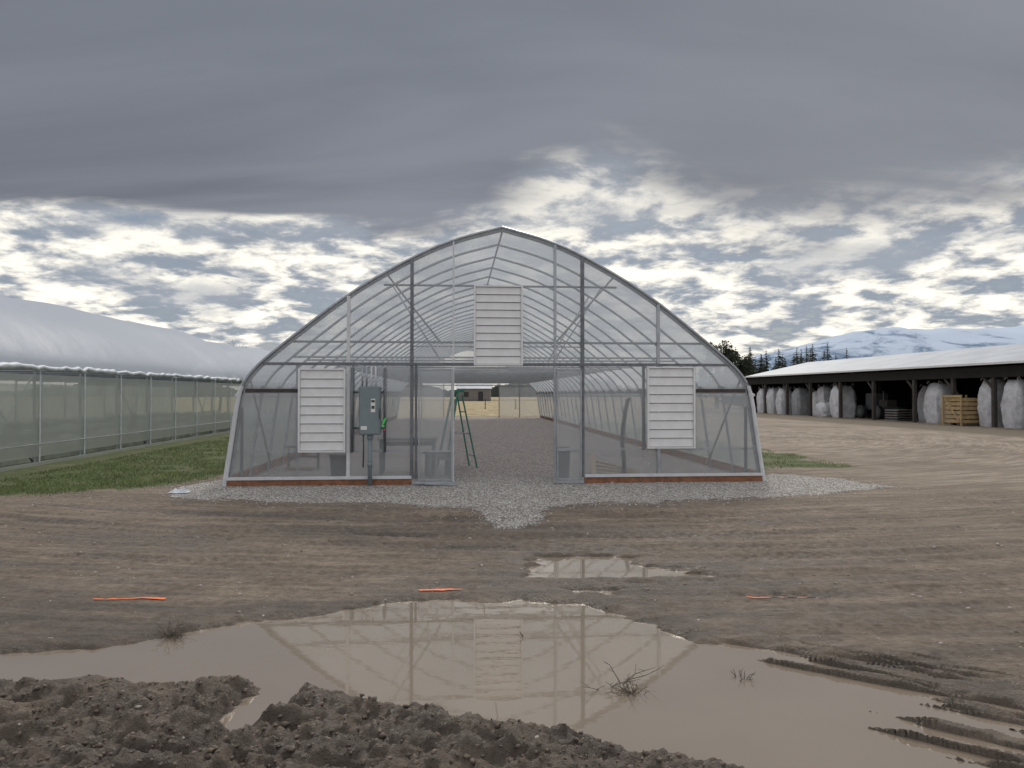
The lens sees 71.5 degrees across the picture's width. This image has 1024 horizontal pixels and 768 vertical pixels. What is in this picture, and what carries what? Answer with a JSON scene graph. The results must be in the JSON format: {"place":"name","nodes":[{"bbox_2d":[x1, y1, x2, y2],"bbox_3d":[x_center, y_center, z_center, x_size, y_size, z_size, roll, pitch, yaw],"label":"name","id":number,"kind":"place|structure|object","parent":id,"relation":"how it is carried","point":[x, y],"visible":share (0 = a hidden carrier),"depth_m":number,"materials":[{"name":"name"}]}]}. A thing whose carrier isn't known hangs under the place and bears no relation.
{"place":"outdoors","nodes":[
{"label":"outdoors","id":0,"kind":"place"},
{"bbox_2d":[284,445,319,469],"bbox_3d":[-4.243,1.470,14.389,0.700,0.500,0.470,0,-1,0],"label":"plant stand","id":1,"kind":"object","parent":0,"point":[288,467],"visible":0.79,"depth_m":14.35,"materials":[{"name":"metal"}]},
{"bbox_2d":[0,437,857,497],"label":"grass","id":2,"kind":"structure","parent":0,"point":[22,484],"depth_m":13.57,"materials":[{"name":"green plant"}]},
{"bbox_2d":[0,397,1023,767],"bbox_3d":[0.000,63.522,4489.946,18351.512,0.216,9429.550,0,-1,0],"label":"ground","id":3,"kind":"structure","parent":0,"point":[908,621],"depth_m":6.70,"materials":[{"name":"brown soil"}]},
{"bbox_2d":[93,597,165,598],"bbox_3d":[-3.015,1.687,5.597,0.630,0.024,0.120,0,-1,0],"label":"spray paint mark","id":4,"kind":"object","parent":3,"relation":"on","point":[137,597],"visible":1,"depth_m":5.60,"materials":[{"name":"orange paint"}]},
{"bbox_2d":[0,296,269,471],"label":"white greenhouse","id":5,"kind":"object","parent":3,"relation":"on","point":[76,382],"visible":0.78,"depth_m":18.75,"materials":[{"name":"plastic"}]},
{"bbox_2d":[151,620,198,640],"bbox_3d":[-2.315,1.674,4.834,0.301,0.191,0.320,0,-1,0],"label":"dead weed","id":6,"kind":"object","parent":3,"relation":"on","point":[172,633],"visible":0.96,"depth_m":4.83,"materials":[{"name":"brown plant"}]},
{"bbox_2d":[169,487,190,492],"bbox_3d":[-5.110,1.625,10.919,0.280,0.076,0.180,0,-1,0],"label":"plastic sheet","id":7,"kind":"object","parent":3,"relation":"on","point":[182,490],"visible":1,"depth_m":10.89,"materials":[{"name":"white plastic"}]},
{"bbox_2d":[329,454,345,475],"bbox_3d":[-3.100,1.477,12.681,0.326,0.440,0.326,0,-1,0],"label":"trash can","id":8,"kind":"object","parent":3,"relation":"on","point":[337,464],"visible":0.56,"depth_m":12.56,"materials":[{"name":"black plastic"}]},
{"bbox_2d":[0,657,772,767],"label":"mud clods","id":9,"kind":"object","parent":3,"relation":"on","point":[226,738],"visible":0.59,"depth_m":3.26,"materials":[{"name":"brown soil"}]},
{"bbox_2d":[377,436,436,474],"bbox_3d":[-2.000,1.369,13.682,1.100,0.682,0.600,0,-1,-4],"label":"workbench","id":10,"kind":"object","parent":3,"relation":"on","point":[423,441],"visible":0.85,"depth_m":13.42,"materials":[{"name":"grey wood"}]},
{"bbox_2d":[420,588,453,590],"bbox_3d":[-0.590,1.699,5.884,0.425,0.012,0.111,0,-1,-3],"label":"spray paint mark","id":11,"kind":"object","parent":3,"relation":"on","point":[436,589],"visible":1,"depth_m":5.89,"materials":[{"name":"orange paint"}]},
{"bbox_2d":[423,450,454,477],"bbox_3d":[-1.350,1.471,13.081,0.500,0.462,0.500,0,-1,-16],"label":"workbench","id":12,"kind":"object","parent":3,"relation":"on","point":[429,457],"visible":0.89,"depth_m":12.89,"materials":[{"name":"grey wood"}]},
{"bbox_2d":[436,390,477,468],"bbox_3d":[-1.132,0.924,14.692,0.724,1.609,0.589,0,-1,-25],"label":"step ladder","id":13,"kind":"object","parent":3,"relation":"on","point":[446,421],"visible":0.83,"depth_m":14.63,"materials":[{"name":"metal"}]},
{"bbox_2d":[400,383,536,396],"bbox_3d":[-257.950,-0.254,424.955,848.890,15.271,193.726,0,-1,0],"label":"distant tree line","id":14,"kind":"object","parent":3,"relation":"on","point":[505,391],"visible":0.17,"depth_m":334.58,"materials":[{"name":"green plant"}]},
{"bbox_2d":[455,383,491,400],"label":"farmhouse","id":15,"kind":"object","parent":3,"relation":"on","point":[476,393],"visible":0.69,"depth_m":147.49,"materials":[{"name":"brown wood"}]},
{"bbox_2d":[222,226,765,486],"bbox_3d":[-1.430,-0.276,28.439,9.279,4.400,33.388,0,-1,-4],"label":"greenhouse","id":16,"kind":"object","parent":3,"relation":"on","point":[575,339],"visible":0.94,"depth_m":13.34,"materials":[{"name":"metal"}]},
{"bbox_2d":[351,366,385,485],"bbox_3d":[-2.379,0.695,11.783,0.588,1.980,0.215,0,-1,-4],"label":"electrical panel","id":17,"kind":"object","parent":16,"relation":"attached to","point":[369,411],"visible":1,"depth_m":11.71,"materials":[{"name":"grey metal"}]},
{"bbox_2d":[418,369,581,480],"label":"sliding doors","id":18,"kind":"structure","parent":16,"relation":"in","point":[580,450],"depth_m":12.04,"materials":[{"name":"metal"}]},
{"bbox_2d":[0,556,1023,767],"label":"puddle water","id":19,"kind":"structure","parent":3,"relation":"on","point":[487,661],"depth_m":4.17,"materials":[{"name":"brown liquid"}]},
{"bbox_2d":[1,492,1023,743],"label":"pebbles","id":20,"kind":"object","parent":3,"relation":"on","point":[521,560],"visible":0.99,"depth_m":7.26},
{"bbox_2d":[152,477,916,528],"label":"gravel stones","id":21,"kind":"object","parent":3,"relation":"on","point":[521,490],"visible":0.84,"depth_m":11.05,"materials":[{"name":"grey gravel"}]},
{"bbox_2d":[558,446,570,477],"bbox_3d":[0.923,1.420,12.868,0.280,0.560,0.280,0,-1,0],"label":"storage bin","id":22,"kind":"object","parent":3,"relation":"on","point":[563,463],"visible":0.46,"depth_m":12.76,"materials":[{"name":"grey plastic"}]},
{"bbox_2d":[590,455,638,473],"bbox_3d":[1.930,1.538,13.463,0.900,0.299,1.152,0,-1,7],"label":"lumber stack","id":23,"kind":"object","parent":3,"relation":"on","point":[615,467],"visible":0.81,"depth_m":13.41,"materials":[{"name":"beige wood"}]},
{"bbox_2d":[581,661,661,694],"bbox_3d":[0.609,1.679,3.989,0.496,0.180,0.292,1,-1,-43],"label":"dead weed","id":24,"kind":"object","parent":3,"relation":"on","point":[627,678],"visible":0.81,"depth_m":4.06,"materials":[{"name":"brown plant"}]},
{"bbox_2d":[620,397,630,472],"bbox_3d":[2.080,0.964,13.013,0.148,1.449,0.204,1,-1,-45],"label":"greenhouse frame rib","id":25,"kind":"object","parent":3,"relation":"on","point":[624,416],"visible":0.92,"depth_m":12.99,"materials":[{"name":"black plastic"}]},
{"bbox_2d":[605,678,649,699],"bbox_3d":[0.657,1.687,3.932,0.292,0.149,0.258,0,-1,0],"label":"dead weed","id":26,"kind":"object","parent":3,"relation":"on","point":[628,691],"visible":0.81,"depth_m":3.93,"materials":[{"name":"brown plant"}]},
{"bbox_2d":[709,340,732,359],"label":"evergreen tree","id":27,"kind":"object","parent":3,"relation":"on","point":[726,353],"visible":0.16,"depth_m":74.02,"materials":[{"name":"green plant"}]},
{"bbox_2d":[728,349,740,366],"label":"evergreen tree","id":28,"kind":"object","parent":3,"relation":"on","point":[732,358],"visible":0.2,"depth_m":75.14,"materials":[{"name":"green plant"}]},
{"bbox_2d":[730,668,755,680],"bbox_3d":[1.323,1.708,4.132,0.177,0.109,0.127,0,-1,0],"label":"dead weed","id":29,"kind":"object","parent":3,"relation":"on","point":[744,675],"visible":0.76,"depth_m":4.11,"materials":[{"name":"brown plant"}]},
{"bbox_2d":[735,355,754,381],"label":"evergreen tree","id":30,"kind":"object","parent":3,"relation":"on","point":[744,366],"visible":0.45,"depth_m":77.03,"materials":[{"name":"green plant"}]},
{"bbox_2d":[756,387,768,412],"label":"bulk bag","id":31,"kind":"object","parent":3,"relation":"on","point":[760,401],"visible":0.47,"depth_m":56.27,"materials":[{"name":"white fabric"}]},
{"bbox_2d":[766,387,778,413],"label":"bulk bag","id":32,"kind":"object","parent":3,"relation":"on","point":[771,399],"visible":0.58,"depth_m":54.51,"materials":[{"name":"white fabric"}]},
{"bbox_2d":[747,596,816,597],"bbox_3d":[2.150,1.702,5.644,0.663,0.046,0.116,0,-1,-2],"label":"spray paint mark","id":33,"kind":"object","parent":3,"relation":"on","point":[777,597],"visible":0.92,"depth_m":5.64,"materials":[{"name":"orange"}]},
{"bbox_2d":[775,386,791,413],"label":"bulk bag","id":34,"kind":"object","parent":3,"relation":"on","point":[780,402],"visible":0.71,"depth_m":52.88,"materials":[{"name":"white fabric"}]},
{"bbox_2d":[734,343,849,375],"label":"distant conifers","id":35,"kind":"object","parent":3,"relation":"on","point":[761,369],"visible":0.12,"depth_m":94.85,"materials":[{"name":"green plant"}]},
{"bbox_2d":[791,386,808,414],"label":"bulk bag","id":36,"kind":"object","parent":3,"relation":"on","point":[800,401],"visible":0.84,"depth_m":50.72,"materials":[{"name":"white fabric"}]},
{"bbox_2d":[812,389,816,415],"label":"bulk bag","id":37,"kind":"object","parent":3,"relation":"on","point":[813,402],"visible":0.16,"depth_m":49.55,"materials":[{"name":"white fabric"}]},
{"bbox_2d":[815,400,831,416],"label":"bulk bag","id":38,"kind":"object","parent":3,"relation":"on","point":[822,409],"visible":0.69,"depth_m":46.68,"materials":[{"name":"white fabric"}]},
{"bbox_2d":[816,384,832,403],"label":"bulk bag","id":39,"kind":"object","parent":38,"relation":"on","point":[822,393],"visible":0.55,"depth_m":48.10,"materials":[{"name":"white fabric"}]},
{"bbox_2d":[829,383,856,417],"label":"bulk bag","id":40,"kind":"object","parent":3,"relation":"on","point":[849,402],"visible":0.91,"depth_m":45.17,"materials":[{"name":"white fabric"}]},
{"bbox_2d":[856,391,905,418],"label":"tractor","id":41,"kind":"object","parent":3,"relation":"on","point":[883,402],"visible":0.8,"depth_m":43.10,"materials":[{"name":"black metal"}]},
{"bbox_2d":[745,343,1023,426],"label":"open storage shed","id":42,"kind":"structure","parent":3,"relation":"on","point":[900,378],"depth_m":43.60,"materials":[{"name":"paint"}]},
{"bbox_2d":[885,409,911,420],"bbox_3d":[21.810,1.750,39.980,1.100,0.638,1.100,0,-1,-5],"label":"pallet stack","id":43,"kind":"object","parent":3,"relation":"on","point":[895,418],"visible":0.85,"depth_m":39.85,"materials":[{"name":"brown wood"}]},
{"bbox_2d":[917,384,928,421],"bbox_3d":[22.577,1.013,38.415,0.990,2.078,1.001,0,-1,-5],"label":"bulk bag","id":44,"kind":"object","parent":3,"relation":"on","point":[921,395],"visible":0.3,"depth_m":38.45,"materials":[{"name":"white fabric"}]},
{"bbox_2d":[923,381,958,423],"bbox_3d":[22.311,0.918,36.968,1.305,2.228,1.303,0,-1,-5],"label":"bulk bag","id":45,"kind":"object","parent":3,"relation":"on","point":[932,407],"visible":0.67,"depth_m":36.61,"materials":[{"name":"white fabric"}]},
{"bbox_2d":[941,395,978,425],"bbox_3d":[21.845,1.260,34.386,1.310,1.472,1.310,0,-1,-5],"label":"wooden crate","id":46,"kind":"object","parent":3,"relation":"on","point":[961,408],"visible":0.83,"depth_m":33.95,"materials":[{"name":"brown wood"}]},
{"bbox_2d":[977,377,1005,426],"bbox_3d":[22.461,0.816,33.178,1.040,2.328,1.070,0,-1,-5],"label":"bulk bag","id":47,"kind":"object","parent":3,"relation":"on","point":[984,404],"visible":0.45,"depth_m":32.93,"materials":[{"name":"white fabric"}]},
{"bbox_2d":[1000,377,1023,428],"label":"bulk bag","id":48,"kind":"object","parent":3,"relation":"on","point":[1012,406],"visible":0.98,"depth_m":31.30,"materials":[{"name":"white fabric"}]},
{"bbox_2d":[0,0,1023,390],"label":"sky","id":49,"kind":"structure","parent":0,"point":[776,175],"materials":[{"name":"grey"}]},
{"bbox_2d":[751,326,1023,370],"bbox_3d":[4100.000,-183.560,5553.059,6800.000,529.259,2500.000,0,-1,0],"label":"mountain range","id":50,"kind":"structure","parent":0,"point":[882,342],"depth_m":4935.98,"materials":[{"name":"white snow"}]}
]}

